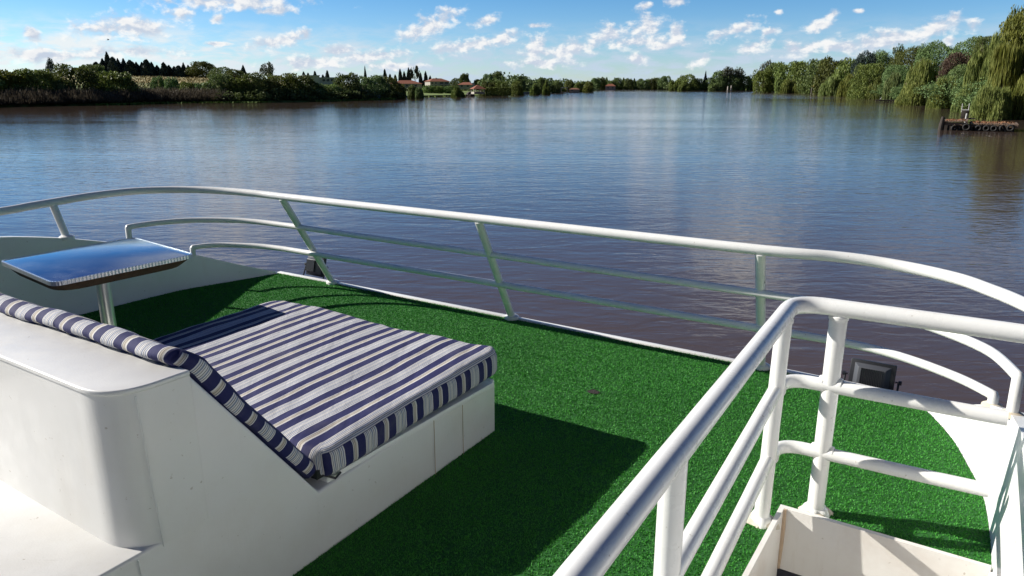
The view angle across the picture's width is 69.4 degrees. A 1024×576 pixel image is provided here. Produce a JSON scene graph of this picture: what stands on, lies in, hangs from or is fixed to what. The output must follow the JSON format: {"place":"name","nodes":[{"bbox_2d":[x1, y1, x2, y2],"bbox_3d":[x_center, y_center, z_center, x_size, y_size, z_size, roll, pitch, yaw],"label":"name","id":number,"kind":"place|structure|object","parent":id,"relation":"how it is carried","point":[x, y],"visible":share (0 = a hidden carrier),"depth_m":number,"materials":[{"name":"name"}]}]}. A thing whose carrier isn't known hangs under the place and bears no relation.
{"place":"outdoors","nodes":[
{"label":"outdoors","id":0,"kind":"place"},
{"bbox_2d":[0,75,656,106],"bbox_3d":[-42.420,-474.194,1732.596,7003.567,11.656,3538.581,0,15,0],"label":"ground","id":1,"kind":"structure","parent":0,"point":[62,104],"depth_m":188.38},
{"bbox_2d":[0,69,40,92],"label":"broadleaf tree","id":2,"kind":"object","parent":1,"relation":"on","point":[9,77],"visible":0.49,"depth_m":159.97,"materials":[{"name":"green plant"}]},
{"bbox_2d":[8,68,56,90],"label":"broadleaf tree","id":3,"kind":"object","parent":1,"relation":"on","point":[41,76],"visible":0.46,"depth_m":162.53,"materials":[{"name":"green plant"}]},
{"bbox_2d":[49,80,76,91],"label":"broadleaf tree","id":4,"kind":"object","parent":1,"relation":"on","point":[57,85],"visible":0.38,"depth_m":165.11,"materials":[{"name":"green plant"}]},
{"bbox_2d":[43,63,98,90],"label":"broadleaf tree","id":5,"kind":"object","parent":1,"relation":"on","point":[86,77],"visible":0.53,"depth_m":168.21,"materials":[{"name":"green plant"}]},
{"bbox_2d":[74,63,108,81],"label":"broadleaf tree","id":6,"kind":"object","parent":1,"relation":"on","point":[100,68],"visible":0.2,"depth_m":258.65,"materials":[{"name":"green plant"}]},
{"bbox_2d":[107,57,120,73],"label":"cypress","id":7,"kind":"object","parent":1,"relation":"on","point":[112,64],"visible":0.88,"depth_m":362.67,"materials":[{"name":"green plant"}]},
{"bbox_2d":[0,86,233,104],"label":"brown reeds","id":8,"kind":"object","parent":1,"relation":"on","point":[40,96],"visible":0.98,"depth_m":167.71,"materials":[{"name":"green plant"}]},
{"bbox_2d":[96,70,140,92],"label":"broadleaf tree","id":9,"kind":"object","parent":1,"relation":"on","point":[117,80],"visible":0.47,"depth_m":175.73,"materials":[{"name":"green plant"}]},
{"bbox_2d":[123,59,138,75],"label":"cypress","id":10,"kind":"object","parent":1,"relation":"on","point":[130,67],"visible":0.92,"depth_m":362.83,"materials":[{"name":"green plant"}]},
{"bbox_2d":[140,59,153,75],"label":"cypress","id":11,"kind":"object","parent":1,"relation":"on","point":[147,69],"visible":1,"depth_m":362.90,"materials":[{"name":"green plant"}]},
{"bbox_2d":[86,75,217,87],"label":"dry grass","id":12,"kind":"structure","parent":1,"relation":"on","point":[191,79],"depth_m":323.91,"materials":[{"name":"plant"}]},
{"bbox_2d":[149,75,164,89],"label":"bush","id":13,"kind":"object","parent":1,"relation":"on","point":[155,80],"visible":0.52,"depth_m":206.38,"materials":[{"name":"green plant"}]},
{"bbox_2d":[159,62,169,75],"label":"cypress","id":14,"kind":"object","parent":1,"relation":"on","point":[163,70],"visible":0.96,"depth_m":363.48,"materials":[{"name":"green plant"}]},
{"bbox_2d":[164,77,179,90],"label":"bush","id":15,"kind":"object","parent":1,"relation":"on","point":[173,82],"visible":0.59,"depth_m":203.41,"materials":[{"name":"green plant"}]},
{"bbox_2d":[173,65,184,76],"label":"cypress","id":16,"kind":"object","parent":1,"relation":"on","point":[179,71],"visible":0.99,"depth_m":363.46,"materials":[{"name":"green plant"}]},
{"bbox_2d":[179,82,197,91],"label":"bush","id":17,"kind":"object","parent":1,"relation":"on","point":[185,84],"visible":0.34,"depth_m":192.18,"materials":[{"name":"green plant"}]},
{"bbox_2d":[185,61,215,77],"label":"broadleaf tree","id":18,"kind":"object","parent":1,"relation":"on","point":[205,66],"visible":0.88,"depth_m":366.29,"materials":[{"name":"green plant"}]},
{"bbox_2d":[201,73,237,100],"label":"broadleaf tree","id":19,"kind":"object","parent":1,"relation":"on","point":[214,82],"visible":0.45,"depth_m":191.19,"materials":[{"name":"green plant"}]},
{"bbox_2d":[206,66,235,80],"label":"broadleaf tree","id":20,"kind":"object","parent":1,"relation":"on","point":[219,70],"visible":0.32,"depth_m":314.10,"materials":[{"name":"green plant"}]},
{"bbox_2d":[225,69,243,79],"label":"broadleaf tree","id":21,"kind":"object","parent":1,"relation":"on","point":[236,74],"visible":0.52,"depth_m":310.40,"materials":[{"name":"green plant"}]},
{"bbox_2d":[225,77,254,97],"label":"bush","id":22,"kind":"object","parent":1,"relation":"on","point":[239,85],"visible":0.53,"depth_m":191.64,"materials":[{"name":"green plant"}]},
{"bbox_2d":[235,72,272,99],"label":"broadleaf tree","id":23,"kind":"object","parent":1,"relation":"on","point":[255,81],"visible":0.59,"depth_m":192.89,"materials":[{"name":"green plant"}]},
{"bbox_2d":[259,61,274,75],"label":"broadleaf tree","id":24,"kind":"object","parent":1,"relation":"on","point":[269,69],"visible":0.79,"depth_m":316.11,"materials":[{"name":"green plant"}]},
{"bbox_2d":[251,78,285,99],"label":"broadleaf tree","id":25,"kind":"object","parent":1,"relation":"on","point":[277,84],"visible":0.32,"depth_m":196.68,"materials":[{"name":"green plant"}]},
{"bbox_2d":[264,72,307,98],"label":"broadleaf tree","id":26,"kind":"object","parent":1,"relation":"on","point":[288,77],"visible":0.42,"depth_m":201.50,"materials":[{"name":"green plant"}]},
{"bbox_2d":[285,75,319,95],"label":"broadleaf tree","id":27,"kind":"object","parent":1,"relation":"on","point":[305,79],"visible":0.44,"depth_m":206.62,"materials":[{"name":"green plant"}]},
{"bbox_2d":[215,87,404,101],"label":"waterside scrub","id":28,"kind":"object","parent":1,"relation":"on","point":[267,96],"visible":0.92,"depth_m":201.29,"materials":[{"name":"green plant"}]},
{"bbox_2d":[309,75,335,84],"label":"flat building","id":29,"kind":"structure","parent":1,"relation":"on","point":[323,80],"depth_m":319.06,"materials":[{"name":"grey glass"}]},
{"bbox_2d":[323,84,341,97],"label":"bush","id":30,"kind":"object","parent":1,"relation":"on","point":[334,87],"visible":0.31,"depth_m":214.50,"materials":[{"name":"green plant"}]},
{"bbox_2d":[333,72,361,96],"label":"broadleaf tree","id":31,"kind":"object","parent":1,"relation":"on","point":[340,79],"visible":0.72,"depth_m":220.40,"materials":[{"name":"green plant"}]},
{"bbox_2d":[351,75,379,97],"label":"broadleaf tree","id":32,"kind":"object","parent":1,"relation":"on","point":[370,84],"visible":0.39,"depth_m":227.65,"materials":[{"name":"green plant"}]},
{"bbox_2d":[361,74,390,94],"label":"broadleaf tree","id":33,"kind":"object","parent":1,"relation":"on","point":[380,80],"visible":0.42,"depth_m":235.89,"materials":[{"name":"green plant"}]},
{"bbox_2d":[379,76,404,97],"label":"broadleaf tree","id":34,"kind":"object","parent":1,"relation":"on","point":[391,81],"visible":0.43,"depth_m":245.82,"materials":[{"name":"green plant"}]},
{"bbox_2d":[398,80,421,88],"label":"house","id":35,"kind":"structure","parent":1,"relation":"on","point":[407,83],"depth_m":363.54,"materials":[{"name":"orange paint"}]},
{"bbox_2d":[424,78,449,88],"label":"house","id":36,"kind":"structure","parent":1,"relation":"on","point":[433,82],"depth_m":355.54,"materials":[{"name":"beige paint"}]},
{"bbox_2d":[459,73,470,90],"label":"broadleaf tree","id":37,"kind":"object","parent":1,"relation":"on","point":[464,77],"visible":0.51,"depth_m":403.07,"materials":[{"name":"green plant"}]},
{"bbox_2d":[477,81,495,95],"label":"broadleaf tree","id":38,"kind":"object","parent":1,"relation":"on","point":[484,84],"visible":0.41,"depth_m":317.19,"materials":[{"name":"green plant"}]},
{"bbox_2d":[486,87,510,95],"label":"clipped hedge","id":39,"kind":"object","parent":1,"relation":"on","point":[494,90],"visible":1,"depth_m":288.80,"materials":[{"name":"green plant"}]},
{"bbox_2d":[542,79,550,94],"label":"cypress tree","id":40,"kind":"object","parent":1,"relation":"on","point":[546,90],"visible":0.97,"depth_m":356.12,"materials":[{"name":"green plant"}]},
{"bbox_2d":[477,72,674,91],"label":"distant wood","id":41,"kind":"object","parent":1,"relation":"on","point":[528,85],"visible":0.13,"depth_m":430.65,"materials":[{"name":"green plant"}]},
{"bbox_2d":[850,50,876,76],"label":"broadleaf tree","id":42,"kind":"object","parent":1,"relation":"on","point":[861,58],"visible":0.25,"depth_m":285.38,"materials":[{"name":"green plant"}]},
{"bbox_2d":[846,61,886,98],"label":"broadleaf tree","id":43,"kind":"object","parent":1,"relation":"on","point":[863,75],"visible":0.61,"depth_m":243.60,"materials":[{"name":"green plant"}]},
{"bbox_2d":[865,76,885,98],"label":"willow tree","id":44,"kind":"object","parent":1,"relation":"on","point":[878,82],"visible":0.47,"depth_m":239.37,"materials":[{"name":"green plant"}]},
{"bbox_2d":[864,49,891,77],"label":"broadleaf tree","id":45,"kind":"object","parent":1,"relation":"on","point":[884,56],"visible":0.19,"depth_m":293.64,"materials":[{"name":"green plant"}]},
{"bbox_2d":[881,71,903,99],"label":"willow tree","id":46,"kind":"object","parent":1,"relation":"on","point":[894,79],"visible":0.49,"depth_m":206.49,"materials":[{"name":"green plant"}]},
{"bbox_2d":[877,63,909,93],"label":"broadleaf tree","id":47,"kind":"object","parent":1,"relation":"on","point":[903,70],"visible":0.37,"depth_m":233.93,"materials":[{"name":"green plant"}]},
{"bbox_2d":[888,43,904,67],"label":"broadleaf tree","id":48,"kind":"object","parent":1,"relation":"on","point":[901,48],"visible":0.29,"depth_m":286.48,"materials":[{"name":"green plant"}]},
{"bbox_2d":[891,45,920,71],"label":"broadleaf tree","id":49,"kind":"object","parent":1,"relation":"on","point":[912,51],"visible":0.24,"depth_m":266.01,"materials":[{"name":"green plant"}]},
{"bbox_2d":[903,57,938,86],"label":"willow tree","id":50,"kind":"object","parent":1,"relation":"on","point":[924,72],"visible":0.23,"depth_m":175.46,"materials":[{"name":"green plant"}]},
{"bbox_2d":[869,76,988,106],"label":"undergrowth","id":51,"kind":"object","parent":1,"relation":"on","point":[967,98],"visible":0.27,"depth_m":138.57,"materials":[{"name":"green plant"}]},
{"bbox_2d":[913,40,952,73],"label":"broadleaf tree","id":52,"kind":"object","parent":1,"relation":"on","point":[927,51],"visible":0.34,"depth_m":217.62,"materials":[{"name":"green plant"}]},
{"bbox_2d":[937,64,966,86],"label":"broadleaf tree","id":53,"kind":"object","parent":1,"relation":"on","point":[953,72],"visible":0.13,"depth_m":143.21,"materials":[{"name":"green plant"}]},
{"bbox_2d":[936,52,970,81],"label":"broadleaf tree","id":54,"kind":"object","parent":1,"relation":"on","point":[961,58],"visible":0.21,"depth_m":156.91,"materials":[{"name":"brown plant"}]},
{"bbox_2d":[941,35,988,69],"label":"broadleaf tree","id":55,"kind":"object","parent":1,"relation":"on","point":[966,45],"visible":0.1,"depth_m":185.34,"materials":[{"name":"green plant"}]},
{"bbox_2d":[961,28,1002,88],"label":"willow tree","id":56,"kind":"object","parent":1,"relation":"on","point":[978,66],"visible":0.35,"depth_m":121.64,"materials":[{"name":"green plant"}]},
{"bbox_2d":[969,35,999,60],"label":"broadleaf tree","id":57,"kind":"object","parent":1,"relation":"on","point":[975,47],"visible":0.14,"depth_m":161.55,"materials":[{"name":"green plant"}]},
{"bbox_2d":[969,76,1010,114],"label":"willow tree","id":58,"kind":"object","parent":1,"relation":"on","point":[974,98],"visible":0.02,"depth_m":109.47,"materials":[{"name":"green plant"}]},
{"bbox_2d":[971,85,1012,119],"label":"willow tree","id":59,"kind":"object","parent":1,"relation":"on","point":[992,104],"visible":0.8,"depth_m":96.07,"materials":[{"name":"green plant"}]},
{"bbox_2d":[1011,67,1023,119],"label":"willow tree","id":60,"kind":"object","parent":1,"relation":"on","point":[1018,102],"visible":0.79,"depth_m":96.27,"materials":[{"name":"green plant"}]},
{"bbox_2d":[0,89,1023,412],"bbox_3d":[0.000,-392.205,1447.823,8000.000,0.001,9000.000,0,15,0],"label":"water","id":61,"kind":"structure","parent":0,"point":[878,177],"depth_m":30.23,"materials":[{"name":"liquid"}]},
{"bbox_2d":[95,95,468,104],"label":"water weed","id":62,"kind":"object","parent":61,"relation":"on","point":[236,102],"visible":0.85,"depth_m":185.46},
{"bbox_2d":[407,84,416,97],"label":"broadleaf tree","id":63,"kind":"object","parent":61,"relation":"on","point":[411,91],"visible":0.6,"depth_m":257.82,"materials":[{"name":"green plant"}]},
{"bbox_2d":[451,85,464,97],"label":"willow tree","id":64,"kind":"object","parent":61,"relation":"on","point":[457,92],"visible":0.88,"depth_m":273.46,"materials":[{"name":"green plant"}]},
{"bbox_2d":[493,80,508,95],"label":"broadleaf tree","id":65,"kind":"object","parent":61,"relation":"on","point":[500,84],"visible":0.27,"depth_m":316.95,"materials":[{"name":"green plant"}]},
{"bbox_2d":[0,236,1023,575],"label":"houseboat","id":66,"kind":"object","parent":61,"relation":"on","point":[992,454],"visible":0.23,"depth_m":5.16,"materials":[{"name":"white paint"}]},
{"bbox_2d":[303,256,327,278],"bbox_3d":[-1.847,-0.182,6.911,0.296,0.232,0.128,10,18,32],"label":"flood light","id":67,"kind":"object","parent":66,"relation":"attached to","point":[312,267],"visible":0.73,"depth_m":6.86,"materials":[{"name":"black plastic"}]},
{"bbox_2d":[79,273,991,575],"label":"deck carpet","id":68,"kind":"object","parent":66,"relation":"on","point":[537,481],"visible":0.49,"depth_m":3.51,"materials":[{"name":"carpet"}]},
{"bbox_2d":[1,238,192,325],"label":"deck table","id":69,"kind":"object","parent":68,"relation":"on","point":[101,266],"visible":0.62,"depth_m":4.14,"materials":[{"name":"glass"}]},
{"bbox_2d":[0,312,494,575],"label":"lounge base","id":70,"kind":"object","parent":68,"relation":"on","point":[115,462],"visible":0.87,"depth_m":2.26,"materials":[{"name":"white paint"}]},
{"bbox_2d":[0,293,315,478],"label":"backrest cushion","id":71,"kind":"object","parent":70,"relation":"on","point":[206,376],"visible":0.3,"depth_m":2.38,"materials":[{"name":"fabric"}]},
{"bbox_2d":[153,301,496,479],"bbox_3d":[-1.071,0.391,3.641,1.721,0.162,1.258,10,18,32],"label":"seat cushion","id":72,"kind":"object","parent":70,"relation":"on","point":[327,392],"visible":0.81,"depth_m":3.44,"materials":[{"name":"fabric"}]},
{"bbox_2d":[0,186,1023,418],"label":"bow railing","id":73,"kind":"object","parent":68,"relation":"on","point":[760,293],"visible":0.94,"depth_m":4.62,"materials":[{"name":"metal"}]},
{"bbox_2d":[553,296,1023,575],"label":"stair railing","id":74,"kind":"object","parent":66,"relation":"on","point":[660,479],"visible":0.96,"depth_m":2.56,"materials":[{"name":"metal"}]},
{"bbox_2d":[742,504,992,575],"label":"stair opening","id":75,"kind":"object","parent":66,"relation":"attached to","point":[801,543],"visible":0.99,"depth_m":2.90,"materials":[{"name":"beige paint"}]},
{"bbox_2d":[842,358,901,390],"bbox_3d":[2.159,0.571,4.452,0.326,0.245,0.130,10,18,32],"label":"flood light","id":76,"kind":"object","parent":66,"relation":"attached to","point":[873,374],"visible":0.62,"depth_m":4.41,"materials":[{"name":"black plastic"}]},
{"bbox_2d":[511,80,523,94],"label":"broadleaf tree","id":77,"kind":"object","parent":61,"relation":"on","point":[516,88],"visible":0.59,"depth_m":331.49,"materials":[{"name":"green plant"}]},
{"bbox_2d":[530,83,539,94],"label":"willow tree","id":78,"kind":"object","parent":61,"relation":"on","point":[534,89],"visible":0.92,"depth_m":346.29,"materials":[{"name":"green plant"}]},
{"bbox_2d":[550,80,564,92],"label":"broadleaf tree","id":79,"kind":"object","parent":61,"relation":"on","point":[554,88],"visible":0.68,"depth_m":422.63,"materials":[{"name":"green plant"}]},
{"bbox_2d":[582,80,594,91],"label":"broadleaf tree","id":80,"kind":"object","parent":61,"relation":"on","point":[588,88],"visible":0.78,"depth_m":471.21,"materials":[{"name":"green plant"}]},
{"bbox_2d":[623,78,633,88],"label":"broadleaf tree","id":81,"kind":"object","parent":61,"relation":"on","point":[628,84],"visible":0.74,"depth_m":826.51,"materials":[{"name":"green plant"}]},
{"bbox_2d":[639,79,650,88],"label":"broadleaf tree","id":82,"kind":"object","parent":61,"relation":"on","point":[644,84],"visible":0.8,"depth_m":826.18,"materials":[{"name":"green plant"}]},
{"bbox_2d":[676,74,699,90],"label":"broadleaf tree","id":83,"kind":"object","parent":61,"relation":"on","point":[685,79],"visible":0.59,"depth_m":649.10,"materials":[{"name":"green plant"}]},
{"bbox_2d":[690,78,706,90],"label":"broadleaf tree","id":84,"kind":"object","parent":61,"relation":"on","point":[702,86],"visible":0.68,"depth_m":650.88,"materials":[{"name":"green plant"}]},
{"bbox_2d":[708,82,722,90],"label":"bush","id":85,"kind":"object","parent":61,"relation":"on","point":[713,87],"visible":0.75,"depth_m":613.46,"materials":[{"name":"green plant"}]},
{"bbox_2d":[709,70,726,90],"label":"broadleaf tree","id":86,"kind":"object","parent":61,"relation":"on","point":[716,75],"visible":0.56,"depth_m":649.54,"materials":[{"name":"green plant"}]},
{"bbox_2d":[718,66,734,82],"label":"broadleaf tree","id":87,"kind":"object","parent":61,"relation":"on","point":[727,71],"visible":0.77,"depth_m":649.39,"materials":[{"name":"green plant"}]},
{"bbox_2d":[724,74,744,90],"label":"broadleaf tree","id":88,"kind":"object","parent":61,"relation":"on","point":[735,84],"visible":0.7,"depth_m":648.79,"materials":[{"name":"green plant"}]},
{"bbox_2d":[729,67,746,84],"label":"broadleaf tree","id":89,"kind":"object","parent":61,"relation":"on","point":[737,72],"visible":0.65,"depth_m":649.73,"materials":[{"name":"green plant"}]},
{"bbox_2d":[738,75,752,90],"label":"broadleaf tree","id":90,"kind":"object","parent":61,"relation":"on","point":[747,80],"visible":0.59,"depth_m":651.41,"materials":[{"name":"green plant"}]},
{"bbox_2d":[752,67,773,92],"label":"broadleaf tree","id":91,"kind":"object","parent":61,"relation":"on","point":[765,87],"visible":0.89,"depth_m":459.28,"materials":[{"name":"green plant"}]},
{"bbox_2d":[772,60,797,92],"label":"broadleaf tree","id":92,"kind":"object","parent":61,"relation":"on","point":[781,71],"visible":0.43,"depth_m":450.78,"materials":[{"name":"green plant"}]},
{"bbox_2d":[779,79,802,92],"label":"willow tree","id":93,"kind":"object","parent":61,"relation":"on","point":[788,86],"visible":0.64,"depth_m":413.54,"materials":[{"name":"green plant"}]},
{"bbox_2d":[786,61,812,81],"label":"broadleaf tree","id":94,"kind":"object","parent":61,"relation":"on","point":[797,71],"visible":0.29,"depth_m":429.05,"materials":[{"name":"green plant"}]},
{"bbox_2d":[796,58,831,93],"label":"broadleaf tree","id":95,"kind":"object","parent":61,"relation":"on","point":[811,72],"visible":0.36,"depth_m":382.89,"materials":[{"name":"green plant"}]},
{"bbox_2d":[817,75,842,95],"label":"willow tree","id":96,"kind":"object","parent":61,"relation":"on","point":[829,87],"visible":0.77,"depth_m":315.61,"materials":[{"name":"green plant"}]},
{"bbox_2d":[811,55,851,94],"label":"broadleaf tree","id":97,"kind":"object","parent":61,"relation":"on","point":[820,78],"visible":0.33,"depth_m":345.18,"materials":[{"name":"green plant"}]},
{"bbox_2d":[831,57,855,83],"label":"broadleaf tree","id":98,"kind":"object","parent":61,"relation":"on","point":[844,66],"visible":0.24,"depth_m":314.59,"materials":[{"name":"green plant"}]},
{"bbox_2d":[836,73,853,96],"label":"willow tree","id":99,"kind":"object","parent":61,"relation":"on","point":[842,89],"visible":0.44,"depth_m":288.50,"materials":[{"name":"green plant"}]},
{"bbox_2d":[894,76,931,105],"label":"willow tree","id":100,"kind":"object","parent":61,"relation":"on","point":[908,96],"visible":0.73,"depth_m":163.76,"materials":[{"name":"green plant"}]},
{"bbox_2d":[925,76,962,108],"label":"willow tree","id":101,"kind":"object","parent":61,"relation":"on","point":[937,101],"visible":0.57,"depth_m":141.26,"materials":[{"name":"green plant"}]},
{"bbox_2d":[950,84,977,112],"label":"willow tree","id":102,"kind":"object","parent":61,"relation":"on","point":[954,108],"visible":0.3,"depth_m":120.36,"materials":[{"name":"green plant"}]},
{"bbox_2d":[938,117,1018,131],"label":"tyre jetty","id":103,"kind":"object","parent":61,"relation":"in","point":[944,124],"visible":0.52,"depth_m":72.97,"materials":[{"name":"brown wood"}]},
{"bbox_2d":[945,118,1014,123],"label":"fallen leaves","id":104,"kind":"object","parent":103,"relation":"on","point":[990,122],"visible":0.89,"depth_m":73.66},
{"bbox_2d":[987,4,1023,93],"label":"willow tree","id":105,"kind":"object","parent":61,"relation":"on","point":[1006,65],"visible":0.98,"depth_m":98.34,"materials":[{"name":"green plant"}]},
{"bbox_2d":[0,0,1023,84],"label":"sky","id":106,"kind":"structure","parent":0,"point":[576,40],"materials":[{"name":"blue"}]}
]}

